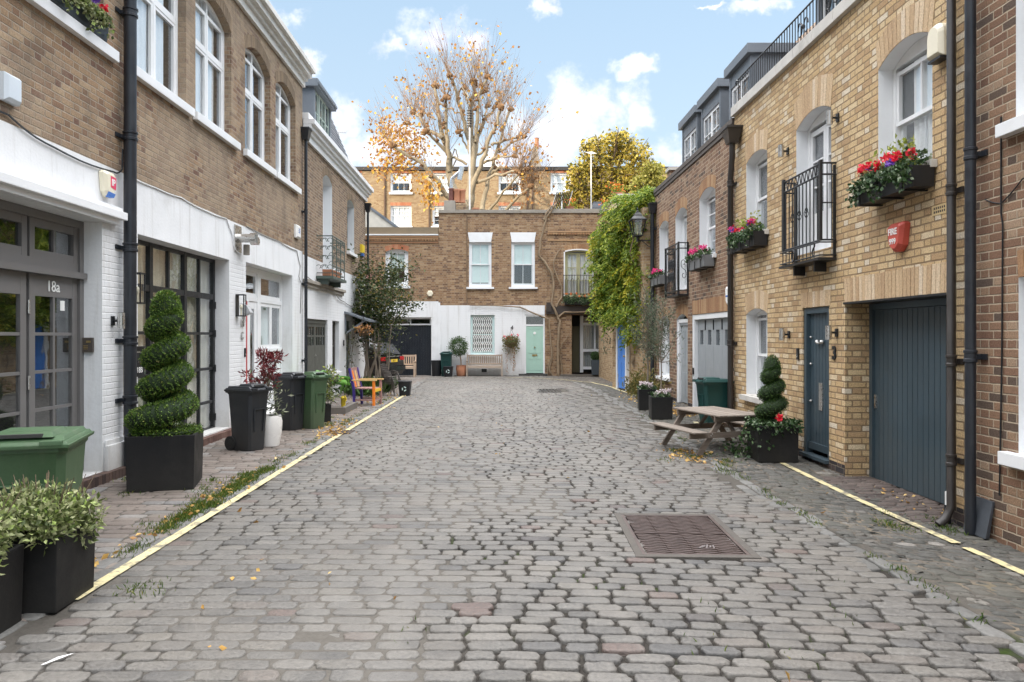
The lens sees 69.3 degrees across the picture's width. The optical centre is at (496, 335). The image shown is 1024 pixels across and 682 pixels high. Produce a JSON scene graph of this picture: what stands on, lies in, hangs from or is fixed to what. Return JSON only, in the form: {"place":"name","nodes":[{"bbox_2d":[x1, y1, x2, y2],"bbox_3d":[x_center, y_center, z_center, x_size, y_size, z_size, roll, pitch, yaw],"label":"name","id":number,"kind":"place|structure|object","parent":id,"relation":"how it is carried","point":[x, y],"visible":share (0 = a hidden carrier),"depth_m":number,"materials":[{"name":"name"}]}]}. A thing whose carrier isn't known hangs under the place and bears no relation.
{"place":"outdoors","nodes":[
{"label":"outdoors","id":0,"kind":"place"},
{"bbox_2d":[0,375,428,644],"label":"pavement","id":1,"kind":"structure","parent":0,"point":[110,539],"depth_m":8.04,"materials":[{"name":"grey stone"}]},
{"bbox_2d":[0,544,23,633],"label":"planter","id":2,"kind":"object","parent":1,"relation":"on","point":[11,584],"visible":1,"depth_m":4.27,"materials":[{"name":"plastic"}]},
{"bbox_2d":[0,489,33,574],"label":"variegated shrub","id":3,"kind":"object","parent":2,"relation":"on","point":[8,522],"visible":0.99,"depth_m":4.19,"materials":[{"name":"green plant"}]},
{"bbox_2d":[0,426,94,501],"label":"wheelie bin","id":4,"kind":"object","parent":1,"relation":"on","point":[29,453],"visible":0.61,"depth_m":5.24,"materials":[{"name":"green plastic"}]},
{"bbox_2d":[7,520,95,613],"bbox_3d":[-2.900,1.455,4.700,0.470,0.450,0.470,0,0,-2],"label":"planter","id":5,"kind":"object","parent":1,"relation":"on","point":[55,579],"visible":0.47,"depth_m":4.48,"materials":[{"name":"plastic"}]},
{"bbox_2d":[0,470,109,556],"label":"variegated shrub","id":6,"kind":"object","parent":5,"relation":"on","point":[54,513],"visible":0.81,"depth_m":4.59,"materials":[{"name":"green plant"}]},
{"bbox_2d":[125,427,203,491],"bbox_3d":[-3.720,1.380,8.340,0.700,0.600,0.700,0,0,-14],"label":"planter","id":7,"kind":"object","parent":1,"relation":"on","point":[165,463],"visible":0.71,"depth_m":8.02,"materials":[{"name":"plastic"}]},
{"bbox_2d":[123,289,203,437],"bbox_3d":[-3.749,0.309,8.322,0.848,1.682,0.830,0,0,0],"label":"spiral topiary","id":8,"kind":"object","parent":7,"relation":"on","point":[165,394],"visible":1,"depth_m":8.18,"materials":[{"name":"green plant"}]},
{"bbox_2d":[224,383,272,450],"bbox_3d":[-3.666,1.192,10.923,0.582,0.976,0.439,0,0,28],"label":"wheelie bin","id":9,"kind":"object","parent":1,"relation":"on","point":[248,405],"visible":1,"depth_m":10.78,"materials":[{"name":"grey plastic"}]},
{"bbox_2d":[264,414,281,446],"bbox_3d":[-3.470,1.445,11.300,0.390,0.470,0.390,0,0,0],"label":"plant pot","id":10,"kind":"object","parent":1,"relation":"on","point":[273,429],"visible":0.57,"depth_m":11.16,"materials":[{"name":"ceramic"}]},
{"bbox_2d":[238,346,293,416],"bbox_3d":[-3.561,0.706,11.339,0.866,1.112,0.894,0,0,0],"label":"red leaved shrub","id":11,"kind":"object","parent":10,"relation":"on","point":[268,357],"visible":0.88,"depth_m":11.29,"materials":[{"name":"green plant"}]},
{"bbox_2d":[272,372,306,430],"bbox_3d":[-3.726,1.165,13.303,0.598,1.029,0.452,0,0,28],"label":"wheelie bin","id":12,"kind":"object","parent":1,"relation":"on","point":[292,418],"visible":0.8,"depth_m":13.13,"materials":[{"name":"grey plastic"}]},
{"bbox_2d":[302,371,331,428],"bbox_3d":[-3.386,1.165,13.504,0.598,1.029,0.452,0,0,32],"label":"wheelie bin","id":13,"kind":"object","parent":1,"relation":"on","point":[315,398],"visible":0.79,"depth_m":13.32,"materials":[{"name":"green plastic"}]},
{"bbox_2d":[324,403,330,421],"bbox_3d":[-3.420,1.510,14.550,0.300,0.340,0.300,0,0,-20],"label":"planter","id":14,"kind":"object","parent":1,"relation":"on","point":[327,417],"visible":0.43,"depth_m":14.44,"materials":[{"name":"plastic"}]},
{"bbox_2d":[323,364,343,403],"bbox_3d":[-3.396,0.968,14.568,0.801,0.861,0.679,0,0,0],"label":"potted shrub","id":15,"kind":"object","parent":14,"relation":"on","point":[329,395],"visible":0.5,"depth_m":14.48,"materials":[{"name":"green plant"}]},
{"bbox_2d":[331,374,397,396],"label":"strap leaved plants","id":16,"kind":"object","parent":1,"relation":"on","point":[347,389],"visible":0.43,"depth_m":20.57,"materials":[{"name":"green plant"}]},
{"bbox_2d":[348,367,383,405],"bbox_3d":[-3.182,1.228,18.053,0.704,0.907,0.640,0,0,8],"label":"armchair","id":17,"kind":"object","parent":1,"relation":"on","point":[354,375],"visible":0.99,"depth_m":18.05,"materials":[{"name":"brown wood"}]},
{"bbox_2d":[366,341,405,376],"bbox_3d":[-5.711,0.928,28.546,4.180,1.497,1.810,0,0,24],"label":"parked car","id":18,"kind":"object","parent":1,"relation":"on","point":[396,364],"visible":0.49,"depth_m":27.67,"materials":[{"name":"black paint"}]},
{"bbox_2d":[347,238,425,377],"bbox_3d":[-4.030,-0.851,24.044,3.706,5.077,2.769,0,0,0],"label":"climbing rose","id":19,"kind":"object","parent":1,"relation":"on","point":[365,296],"visible":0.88,"depth_m":23.84,"materials":[{"name":"green plant"}]},
{"bbox_2d":[123,0,315,445],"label":"mews house","id":20,"kind":"structure","parent":0,"point":[220,84],"depth_m":12.62,"materials":[{"name":"brown brick"}]},
{"bbox_2d":[137,0,177,95],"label":"window","id":21,"kind":"structure","parent":20,"relation":"in","point":[157,12],"depth_m":10.33,"materials":[{"name":"white paint"}]},
{"bbox_2d":[195,0,223,130],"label":"window","id":22,"kind":"structure","parent":20,"relation":"in","point":[205,61],"depth_m":12.05,"materials":[{"name":"white paint"}]},
{"bbox_2d":[234,224,259,254],"bbox_3d":[-4.396,-1.690,13.125,0.342,0.500,0.490,0,0,0],"label":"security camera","id":23,"kind":"object","parent":20,"relation":"attached to","point":[240,238],"visible":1,"depth_m":13.01,"materials":[{"name":"metal"}]},
{"bbox_2d":[245,48,263,160],"bbox_3d":[-4.751,-4.410,14.210,0.122,2.054,1.494,0,0,0],"label":"window","id":24,"kind":"structure","parent":20,"relation":"in","point":[252,100],"depth_m":14.27,"materials":[{"name":"white paint"}]},
{"bbox_2d":[276,83,289,179],"bbox_3d":[-4.752,-4.410,16.075,0.125,2.054,1.504,0,0,0],"label":"window","id":25,"kind":"structure","parent":20,"relation":"in","point":[280,127],"depth_m":16.14,"materials":[{"name":"white paint"}]},
{"bbox_2d":[300,127,311,371],"bbox_3d":[-4.479,-1.597,17.400,0.222,6.555,0.291,0,0,0],"label":"drainpipe","id":26,"kind":"object","parent":20,"relation":"attached to","point":[306,132],"visible":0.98,"depth_m":17.37,"materials":[{"name":"black metal"}]},
{"bbox_2d":[365,227,440,374],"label":"house","id":27,"kind":"structure","parent":0,"point":[423,344],"depth_m":31.50,"materials":[{"name":"brick"}]},
{"bbox_2d":[365,207,397,226],"bbox_3d":[-6.351,-5.045,33.675,4.298,2.250,0.450,0,0,0],"label":"wall fragment","id":28,"kind":"object","parent":27,"relation":"on","point":[377,219],"depth_m":33.50,"materials":[{"name":"white paint"}]},
{"bbox_2d":[384,250,409,287],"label":"window","id":29,"kind":"structure","parent":27,"relation":"in","point":[404,255],"depth_m":31.64,"materials":[{"name":"white paint"}]},
{"bbox_2d":[373,325,430,374],"bbox_3d":[-4.065,0.620,31.800,2.550,2.160,0.060,0,0,0],"label":"garage door","id":30,"kind":"structure","parent":27,"relation":"in","point":[419,345],"depth_m":31.77,"materials":[{"name":"blue paint"}]},
{"bbox_2d":[374,375,609,381],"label":"forecourt paving","id":31,"kind":"structure","parent":0,"point":[505,378],"depth_m":29.20,"materials":[{"name":"stone"}]},
{"bbox_2d":[466,354,502,375],"bbox_3d":[-0.510,1.228,31.077,1.530,0.903,0.575,0,0,0],"label":"garden bench","id":32,"kind":"object","parent":31,"relation":"on","point":[484,365],"visible":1,"depth_m":31.28,"materials":[{"name":"brown wood"}]},
{"bbox_2d":[355,137,667,226],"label":"terrace house","id":33,"kind":"structure","parent":0,"point":[391,202],"depth_m":50.00,"materials":[{"name":"brown brick"}]},
{"bbox_2d":[391,206,412,226],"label":"window","id":34,"kind":"structure","parent":33,"relation":"in","point":[400,215],"depth_m":50.20,"materials":[{"name":"white glass"}]},
{"bbox_2d":[0,375,1023,681],"bbox_3d":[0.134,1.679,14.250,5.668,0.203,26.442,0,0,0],"label":"road","id":35,"kind":"structure","parent":0,"point":[596,473],"depth_m":5.01,"materials":[{"name":"stone"}]},
{"bbox_2d":[77,434,341,598],"bbox_3d":[-2.675,1.671,8.650,0.090,0.002,7.900,0,0,0],"label":"yellow line","id":36,"kind":"object","parent":35,"relation":"on","point":[127,565],"visible":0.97,"depth_m":6.39,"materials":[{"name":"paint"}]},
{"bbox_2d":[0,381,1023,657],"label":"kerb","id":37,"kind":"structure","parent":35,"relation":"on","point":[876,565],"depth_m":6.06,"materials":[{"name":"paint"}]},
{"bbox_2d":[94,390,943,681],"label":"fallen leaves","id":38,"kind":"object","parent":35,"relation":"on","point":[105,556],"visible":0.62,"depth_m":9.35,"materials":[{"name":"brown plant"}]},
{"bbox_2d":[109,397,995,658],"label":"weeds","id":39,"kind":"object","parent":35,"relation":"on","point":[236,485],"visible":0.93,"depth_m":7.23,"materials":[{"name":"green plant"}]},
{"bbox_2d":[599,194,654,388],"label":"side house","id":40,"kind":"structure","parent":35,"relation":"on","point":[614,366],"depth_m":20.85,"materials":[{"name":"brick"}]},
{"bbox_2d":[582,185,655,389],"bbox_3d":[3.555,-1.264,21.022,1.555,5.719,3.487,0,0,-27],"label":"wisteria vine","id":41,"kind":"object","parent":40,"relation":"attached to","point":[613,305],"visible":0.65,"depth_m":20.77,"materials":[{"name":"green plant"}]},
{"bbox_2d":[618,324,624,388],"bbox_3d":[3.598,0.510,21.313,0.127,2.000,0.720,0,0,-8],"label":"front door","id":42,"kind":"structure","parent":40,"relation":"in","point":[621,354],"depth_m":21.34,"materials":[{"name":"blue paint"}]},
{"bbox_2d":[614,513,761,561],"bbox_3d":[1.550,1.724,6.280,0.940,0.111,1.380,0,0,2],"label":"manhole cover","id":43,"kind":"object","parent":35,"relation":"on","point":[681,536],"visible":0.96,"depth_m":6.15,"materials":[{"name":"metal"}]},
{"bbox_2d":[269,0,815,166],"label":"sky","id":44,"kind":"structure","parent":0,"point":[639,66],"materials":[{"name":"blue"}]},
{"bbox_2d":[546,209,606,376],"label":"house","id":45,"kind":"structure","parent":0,"point":[569,231],"depth_m":31.50,"materials":[{"name":"brick"}]},
{"bbox_2d":[572,326,578,371],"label":"olive door","id":46,"kind":"structure","parent":45,"relation":"in","point":[575,329],"depth_m":32.40,"materials":[{"name":"green wood"}]},
{"bbox_2d":[565,251,591,296],"bbox_3d":[3.484,-2.660,31.712,1.155,1.974,0.124,0,0,0],"label":"french window","id":47,"kind":"structure","parent":45,"relation":"in","point":[574,262],"depth_m":31.71,"materials":[{"name":"green paint"}]},
{"bbox_2d":[577,382,1023,641],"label":"pavement","id":48,"kind":"structure","parent":0,"point":[907,544],"depth_m":6.38,"materials":[{"name":"grey stone"}]},
{"bbox_2d":[637,388,656,409],"bbox_3d":[3.170,1.331,15.600,0.380,0.430,0.380,0,0,6],"label":"planter","id":49,"kind":"object","parent":48,"relation":"on","point":[643,398],"visible":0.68,"depth_m":15.42,"materials":[{"name":"plastic"}]},
{"bbox_2d":[623,281,669,386],"bbox_3d":[3.179,-0.001,15.648,1.012,2.336,0.942,0,0,0],"label":"olive tree","id":50,"kind":"object","parent":49,"relation":"on","point":[647,334],"visible":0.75,"depth_m":15.59,"materials":[{"name":"green plant"}]},
{"bbox_2d":[620,362,675,398],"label":"ground plants","id":51,"kind":"object","parent":48,"relation":"on","point":[631,387],"visible":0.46,"depth_m":18.68,"materials":[{"name":"green plant"}]},
{"bbox_2d":[649,395,672,418],"bbox_3d":[3.120,1.359,14.100,0.400,0.420,0.400,0,0,4],"label":"planter","id":52,"kind":"object","parent":48,"relation":"on","point":[660,407],"visible":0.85,"depth_m":13.91,"materials":[{"name":"plastic"}]},
{"bbox_2d":[644,286,683,392],"bbox_3d":[3.215,0.126,14.122,0.789,2.128,0.892,0,0,0],"label":"olive tree","id":53,"kind":"object","parent":52,"relation":"on","point":[662,321],"visible":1,"depth_m":14.10,"materials":[{"name":"green plant"}]},
{"bbox_2d":[649,406,755,455],"bbox_3d":[3.220,1.385,10.860,1.510,0.577,1.280,0,0,-16],"label":"picnic table","id":54,"kind":"object","parent":48,"relation":"on","point":[723,418],"visible":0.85,"depth_m":10.62,"materials":[{"name":"brown wood"}]},
{"bbox_2d":[692,377,733,422],"bbox_3d":[3.907,1.161,13.301,0.646,0.840,0.489,0,0,-8],"label":"wheelie bin","id":55,"kind":"object","parent":48,"relation":"on","point":[711,391],"visible":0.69,"depth_m":13.10,"materials":[{"name":"teal plastic"}]},
{"bbox_2d":[747,423,798,462],"bbox_3d":[3.730,1.433,10.030,0.530,0.480,0.530,0,0,3],"label":"planter","id":56,"kind":"object","parent":48,"relation":"on","point":[784,449],"visible":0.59,"depth_m":9.77,"materials":[{"name":"plastic"}]},
{"bbox_2d":[718,413,804,460],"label":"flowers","id":57,"kind":"object","parent":56,"relation":"on","point":[784,423],"visible":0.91,"depth_m":9.90,"materials":[{"name":"green plant"}]},
{"bbox_2d":[754,354,788,423],"bbox_3d":[3.718,0.733,10.052,0.457,0.980,0.506,0,0,0],"label":"spiral topiary","id":58,"kind":"object","parent":56,"relation":"on","point":[773,400],"visible":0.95,"depth_m":9.94,"materials":[{"name":"green plant"}]},
{"bbox_2d":[781,463,959,542],"bbox_3d":[3.780,1.692,7.935,0.080,0.041,3.630,0,0,-1],"label":"yellow line","id":59,"kind":"object","parent":48,"relation":"on","point":[946,538],"visible":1,"depth_m":7.38,"materials":[{"name":"paint"}]},
{"bbox_2d":[818,476,955,523],"bbox_3d":[4.266,1.737,7.850,0.864,0.096,2.166,0,0,0],"label":"garage threshold","id":60,"kind":"object","parent":48,"relation":"on","point":[936,510],"visible":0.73,"depth_m":7.89,"materials":[{"name":"brick"}]},
{"bbox_2d":[976,0,1023,551],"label":"mews house","id":61,"kind":"structure","parent":0,"point":[999,58],"depth_m":6.17,"materials":[{"name":"red brick"}]},
{"bbox_2d":[963,0,987,534],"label":"drainpipe","id":62,"kind":"object","parent":61,"relation":"attached to","point":[972,155],"visible":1,"depth_m":6.37,"materials":[{"name":"black metal"}]},
{"bbox_2d":[963,496,994,538],"bbox_3d":[4.154,1.555,6.380,0.087,0.310,0.300,0,0,0],"label":"lead flashing","id":63,"kind":"object","parent":61,"relation":"attached to","point":[984,511],"visible":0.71,"depth_m":6.30,"materials":[{"name":"grey metal"}]},
{"bbox_2d":[998,116,1003,495],"bbox_3d":[4.188,-0.245,6.151,0.013,3.150,0.053,0,0,0],"label":"cable","id":64,"kind":"object","parent":61,"relation":"attached to","point":[1001,307],"visible":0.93,"depth_m":6.14,"materials":[{"name":"black metal"}]},
{"bbox_2d":[995,114,1023,137],"bbox_3d":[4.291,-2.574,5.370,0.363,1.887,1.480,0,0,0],"label":"window sill","id":65,"kind":"structure","parent":61,"relation":"in","point":[1015,125],"depth_m":5.94,"materials":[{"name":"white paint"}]},
{"bbox_2d":[998,451,1023,469],"bbox_3d":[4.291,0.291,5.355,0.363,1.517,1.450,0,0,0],"label":"window sill","id":66,"kind":"structure","parent":61,"relation":"in","point":[1007,458],"depth_m":5.92,"materials":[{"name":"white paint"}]},
{"bbox_3d":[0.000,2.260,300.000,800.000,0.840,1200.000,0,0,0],"label":"ground","id":67,"kind":"structure","parent":0,"visible":0},
{"bbox_2d":[0,0,127,492],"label":"mews house","id":68,"kind":"structure","parent":67,"relation":"on","point":[62,218],"depth_m":8.15,"materials":[{"name":"brown brick"}]},
{"bbox_2d":[0,71,21,105],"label":"alarm box","id":69,"kind":"object","parent":68,"relation":"attached to","point":[10,89],"visible":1,"depth_m":6.84,"materials":[{"name":"white plastic"}]},
{"bbox_2d":[0,199,86,469],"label":"double door","id":70,"kind":"structure","parent":68,"relation":"in","point":[23,258],"depth_m":7.78,"materials":[{"name":"grey paint"}]},
{"bbox_2d":[25,0,118,62],"bbox_3d":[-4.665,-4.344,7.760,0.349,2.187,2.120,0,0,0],"label":"window sill","id":71,"kind":"structure","parent":68,"relation":"in","point":[47,7],"depth_m":7.92,"materials":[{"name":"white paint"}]},
{"bbox_2d":[50,0,109,41],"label":"window box","id":72,"kind":"object","parent":68,"relation":"on","point":[81,18],"visible":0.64,"depth_m":8.02,"materials":[{"name":"black plastic"}]},
{"bbox_2d":[62,0,114,38],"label":"flowering plants","id":73,"kind":"object","parent":72,"relation":"on","point":[94,10],"visible":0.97,"depth_m":8.13,"materials":[{"name":"green plant"}]},
{"bbox_2d":[98,170,115,197],"bbox_3d":[-4.520,-1.760,8.620,0.094,0.300,0.248,0,0,0],"label":"alarm box","id":74,"kind":"object","parent":68,"relation":"attached to","point":[107,181],"visible":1,"depth_m":8.55,"materials":[{"name":"beige plastic"}]},
{"bbox_2d":[115,0,137,465],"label":"drainpipe","id":75,"kind":"object","parent":68,"relation":"attached to","point":[128,12],"visible":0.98,"depth_m":8.94,"materials":[{"name":"black metal"}]},
{"bbox_2d":[302,78,378,395],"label":"mews house","id":76,"kind":"structure","parent":67,"relation":"on","point":[340,189],"depth_m":20.42,"materials":[{"name":"white paint"}]},
{"bbox_2d":[308,319,325,371],"bbox_3d":[-4.645,0.622,18.870,0.070,2.075,2.290,0,0,0],"label":"garage door","id":77,"kind":"structure","parent":76,"relation":"in","point":[316,353],"depth_m":18.96,"materials":[{"name":"grey paint"}]},
{"bbox_2d":[351,14,578,223],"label":"plane tree","id":78,"kind":"object","parent":67,"relation":"on","point":[439,188],"visible":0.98,"depth_m":41.40,"materials":[{"name":"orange plant"}]},
{"bbox_2d":[438,210,547,375],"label":"house","id":79,"kind":"structure","parent":67,"relation":"on","point":[488,257],"depth_m":31.50,"materials":[{"name":"brick"}]},
{"bbox_2d":[444,166,465,209],"bbox_3d":[-1.826,-6.284,32.400,0.970,2.228,0.499,0,0,0],"label":"chimney stack","id":80,"kind":"object","parent":79,"relation":"on","point":[456,196],"visible":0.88,"depth_m":32.24,"materials":[{"name":"concrete"}]},
{"bbox_2d":[466,243,493,288],"bbox_3d":[-0.697,-2.984,31.549,1.178,1.987,0.278,0,0,0],"label":"window","id":81,"kind":"structure","parent":79,"relation":"in","point":[479,253],"depth_m":31.67,"materials":[{"name":"white paint"}]},
{"bbox_2d":[470,315,494,356],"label":"window","id":82,"kind":"structure","parent":79,"relation":"in","point":[474,352],"depth_m":31.58,"materials":[{"name":"green paint"}]},
{"bbox_2d":[509,243,537,288],"bbox_3d":[1.125,-2.984,31.549,1.222,1.987,0.278,0,0,0],"label":"window","id":83,"kind":"structure","parent":79,"relation":"in","point":[521,253],"depth_m":31.65,"materials":[{"name":"white paint"}]},
{"bbox_2d":[470,203,594,375],"bbox_3d":[1.739,-1.957,31.399,5.778,7.382,0.186,0,0,0],"label":"bare vine","id":84,"kind":"object","parent":79,"relation":"attached to","point":[554,308],"visible":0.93,"depth_m":31.37,"materials":[{"name":"brown plant"}]},
{"bbox_2d":[526,326,542,372],"bbox_3d":[1.619,0.580,31.555,0.726,2.000,0.110,0,0,0],"label":"front door","id":85,"kind":"structure","parent":79,"relation":"in","point":[534,334],"depth_m":31.55,"materials":[{"name":"green paint"}]},
{"bbox_2d":[556,126,666,208],"bbox_3d":[6.234,-4.845,40.484,5.992,13.064,3.466,0,0,0],"label":"autumn tree","id":86,"kind":"object","parent":67,"relation":"on","point":[581,188],"visible":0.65,"depth_m":39.93,"materials":[{"name":"yellow plant"}]},
{"bbox_2d":[628,159,666,193],"bbox_3d":[7.623,-3.622,37.496,2.551,10.621,1.600,0,0,0],"label":"feathery tree","id":87,"kind":"object","parent":67,"relation":"on","point":[651,175],"visible":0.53,"depth_m":37.26,"materials":[{"name":"yellow plant"}]},
{"bbox_2d":[653,22,815,408],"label":"mews house","id":88,"kind":"structure","parent":67,"relation":"on","point":[690,193],"depth_m":15.64,"materials":[{"name":"red brick"}]},
{"bbox_2d":[647,202,656,380],"bbox_3d":[4.099,-0.978,19.500,0.222,5.035,0.269,0,0,0],"label":"drainpipe","id":89,"kind":"object","parent":88,"relation":"attached to","point":[652,206],"visible":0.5,"depth_m":19.45,"materials":[{"name":"black metal"}]},
{"bbox_2d":[680,322,687,403],"bbox_3d":[4.290,0.610,16.770,0.080,1.820,0.800,0,0,0],"label":"front door","id":90,"kind":"structure","parent":88,"relation":"in","point":[684,344],"depth_m":16.83,"materials":[{"name":"grey paint"}]},
{"bbox_2d":[682,210,686,289],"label":"french window","id":91,"kind":"structure","parent":88,"relation":"in","point":[684,220],"depth_m":17.27,"materials":[{"name":"white paint"}]},
{"bbox_2d":[688,254,714,271],"bbox_3d":[4.069,-1.442,14.780,0.254,0.244,1.176,0,0,0],"label":"window box","id":92,"kind":"object","parent":88,"relation":"attached to","point":[703,262],"visible":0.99,"depth_m":14.37,"materials":[{"name":"metal"}]},
{"bbox_2d":[707,189,716,257],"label":"window","id":93,"kind":"structure","parent":88,"relation":"in","point":[710,199],"depth_m":15.25,"materials":[{"name":"white paint"}]},
{"bbox_2d":[698,318,726,378],"bbox_3d":[4.305,0.620,14.640,0.070,1.920,2.280,0,0,0],"label":"garage door","id":94,"kind":"structure","parent":88,"relation":"in","point":[712,359],"depth_m":14.72,"materials":[{"name":"grey paint"}]},
{"bbox_2d":[731,0,963,527],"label":"mews house","id":95,"kind":"structure","parent":67,"relation":"on","point":[864,393],"depth_m":8.93,"materials":[{"name":"yellow brick"}]},
{"bbox_2d":[720,125,742,408],"bbox_3d":[4.069,-0.983,12.862,0.289,5.225,0.505,0,0,0],"label":"drainpipe","id":96,"kind":"object","parent":95,"relation":"attached to","point":[731,134],"visible":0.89,"depth_m":12.97,"materials":[{"name":"metal"}]},
{"bbox_2d":[730,231,767,253],"bbox_3d":[4.069,-1.502,12.010,0.254,0.244,1.196,0,0,0],"label":"window box","id":97,"kind":"object","parent":95,"relation":"attached to","point":[757,239],"visible":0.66,"depth_m":11.57,"materials":[{"name":"black plastic"}]},
{"bbox_2d":[725,210,766,250],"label":"flowering plants","id":98,"kind":"object","parent":97,"relation":"on","point":[751,225],"visible":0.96,"depth_m":11.87,"materials":[{"name":"green plant"}]},
{"bbox_2d":[739,310,766,403],"bbox_3d":[4.297,0.316,11.975,0.375,1.507,1.150,0,0,0],"label":"window","id":99,"kind":"structure","parent":95,"relation":"in","point":[753,398],"depth_m":12.36,"materials":[{"name":"white paint"}]},
{"bbox_2d":[756,152,768,233],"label":"window","id":100,"kind":"structure","parent":95,"relation":"in","point":[760,200],"depth_m":12.36,"materials":[{"name":"white paint"}]},
{"bbox_2d":[809,313,827,446],"bbox_3d":[4.279,0.610,9.765,0.113,1.820,0.650,0,0,0],"label":"front door","id":101,"kind":"structure","parent":95,"relation":"in","point":[819,346],"depth_m":9.81,"materials":[{"name":"blue paint"}]},
{"bbox_2d":[808,107,830,252],"bbox_3d":[4.418,-2.060,9.840,0.115,1.874,1.074,0,0,0],"label":"french window","id":102,"kind":"structure","parent":95,"relation":"in","point":[813,132],"depth_m":9.99,"materials":[{"name":"white paint"}]},
{"bbox_2d":[852,164,934,206],"bbox_3d":[4.069,-1.522,7.640,0.254,0.224,1.176,0,0,0],"label":"window box","id":103,"kind":"object","parent":95,"relation":"attached to","point":[923,177],"visible":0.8,"depth_m":7.30,"materials":[{"name":"black plastic"}]},
{"bbox_2d":[845,133,931,207],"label":"flowering plants","id":104,"kind":"object","parent":103,"relation":"on","point":[895,161],"visible":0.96,"depth_m":7.43,"materials":[{"name":"red plant"}]},
{"bbox_2d":[887,221,910,251],"bbox_3d":[4.146,-1.020,7.660,0.102,0.300,0.298,0,0,0],"label":"fire alarm box","id":105,"kind":"object","parent":95,"relation":"attached to","point":[898,236],"visible":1,"depth_m":7.58,"materials":[{"name":"red plastic"}]},
{"bbox_2d":[874,306,945,503],"bbox_3d":[4.540,0.697,7.900,0.080,2.005,1.910,0,0,0],"label":"garage door","id":106,"kind":"structure","parent":95,"relation":"in","point":[910,395],"depth_m":8.07,"materials":[{"name":"blue paint"}]},
{"bbox_2d":[893,35,937,166],"bbox_3d":[4.307,-2.333,7.645,0.354,1.447,1.190,0,0,0],"label":"window","id":107,"kind":"structure","parent":95,"relation":"in","point":[917,53],"depth_m":7.78,"materials":[{"name":"white paint"}]},
{"bbox_2d":[927,23,945,64],"bbox_3d":[4.138,-2.750,6.940,0.117,0.350,0.220,0,0,0],"label":"alarm box","id":108,"kind":"object","parent":95,"relation":"attached to","point":[936,46],"visible":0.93,"depth_m":6.89,"materials":[{"name":"beige plastic"}]},
{"bbox_2d":[935,0,963,526],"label":"drainpipe","id":109,"kind":"object","parent":95,"relation":"attached to","point":[952,359],"visible":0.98,"depth_m":6.69,"materials":[{"name":"black metal"}]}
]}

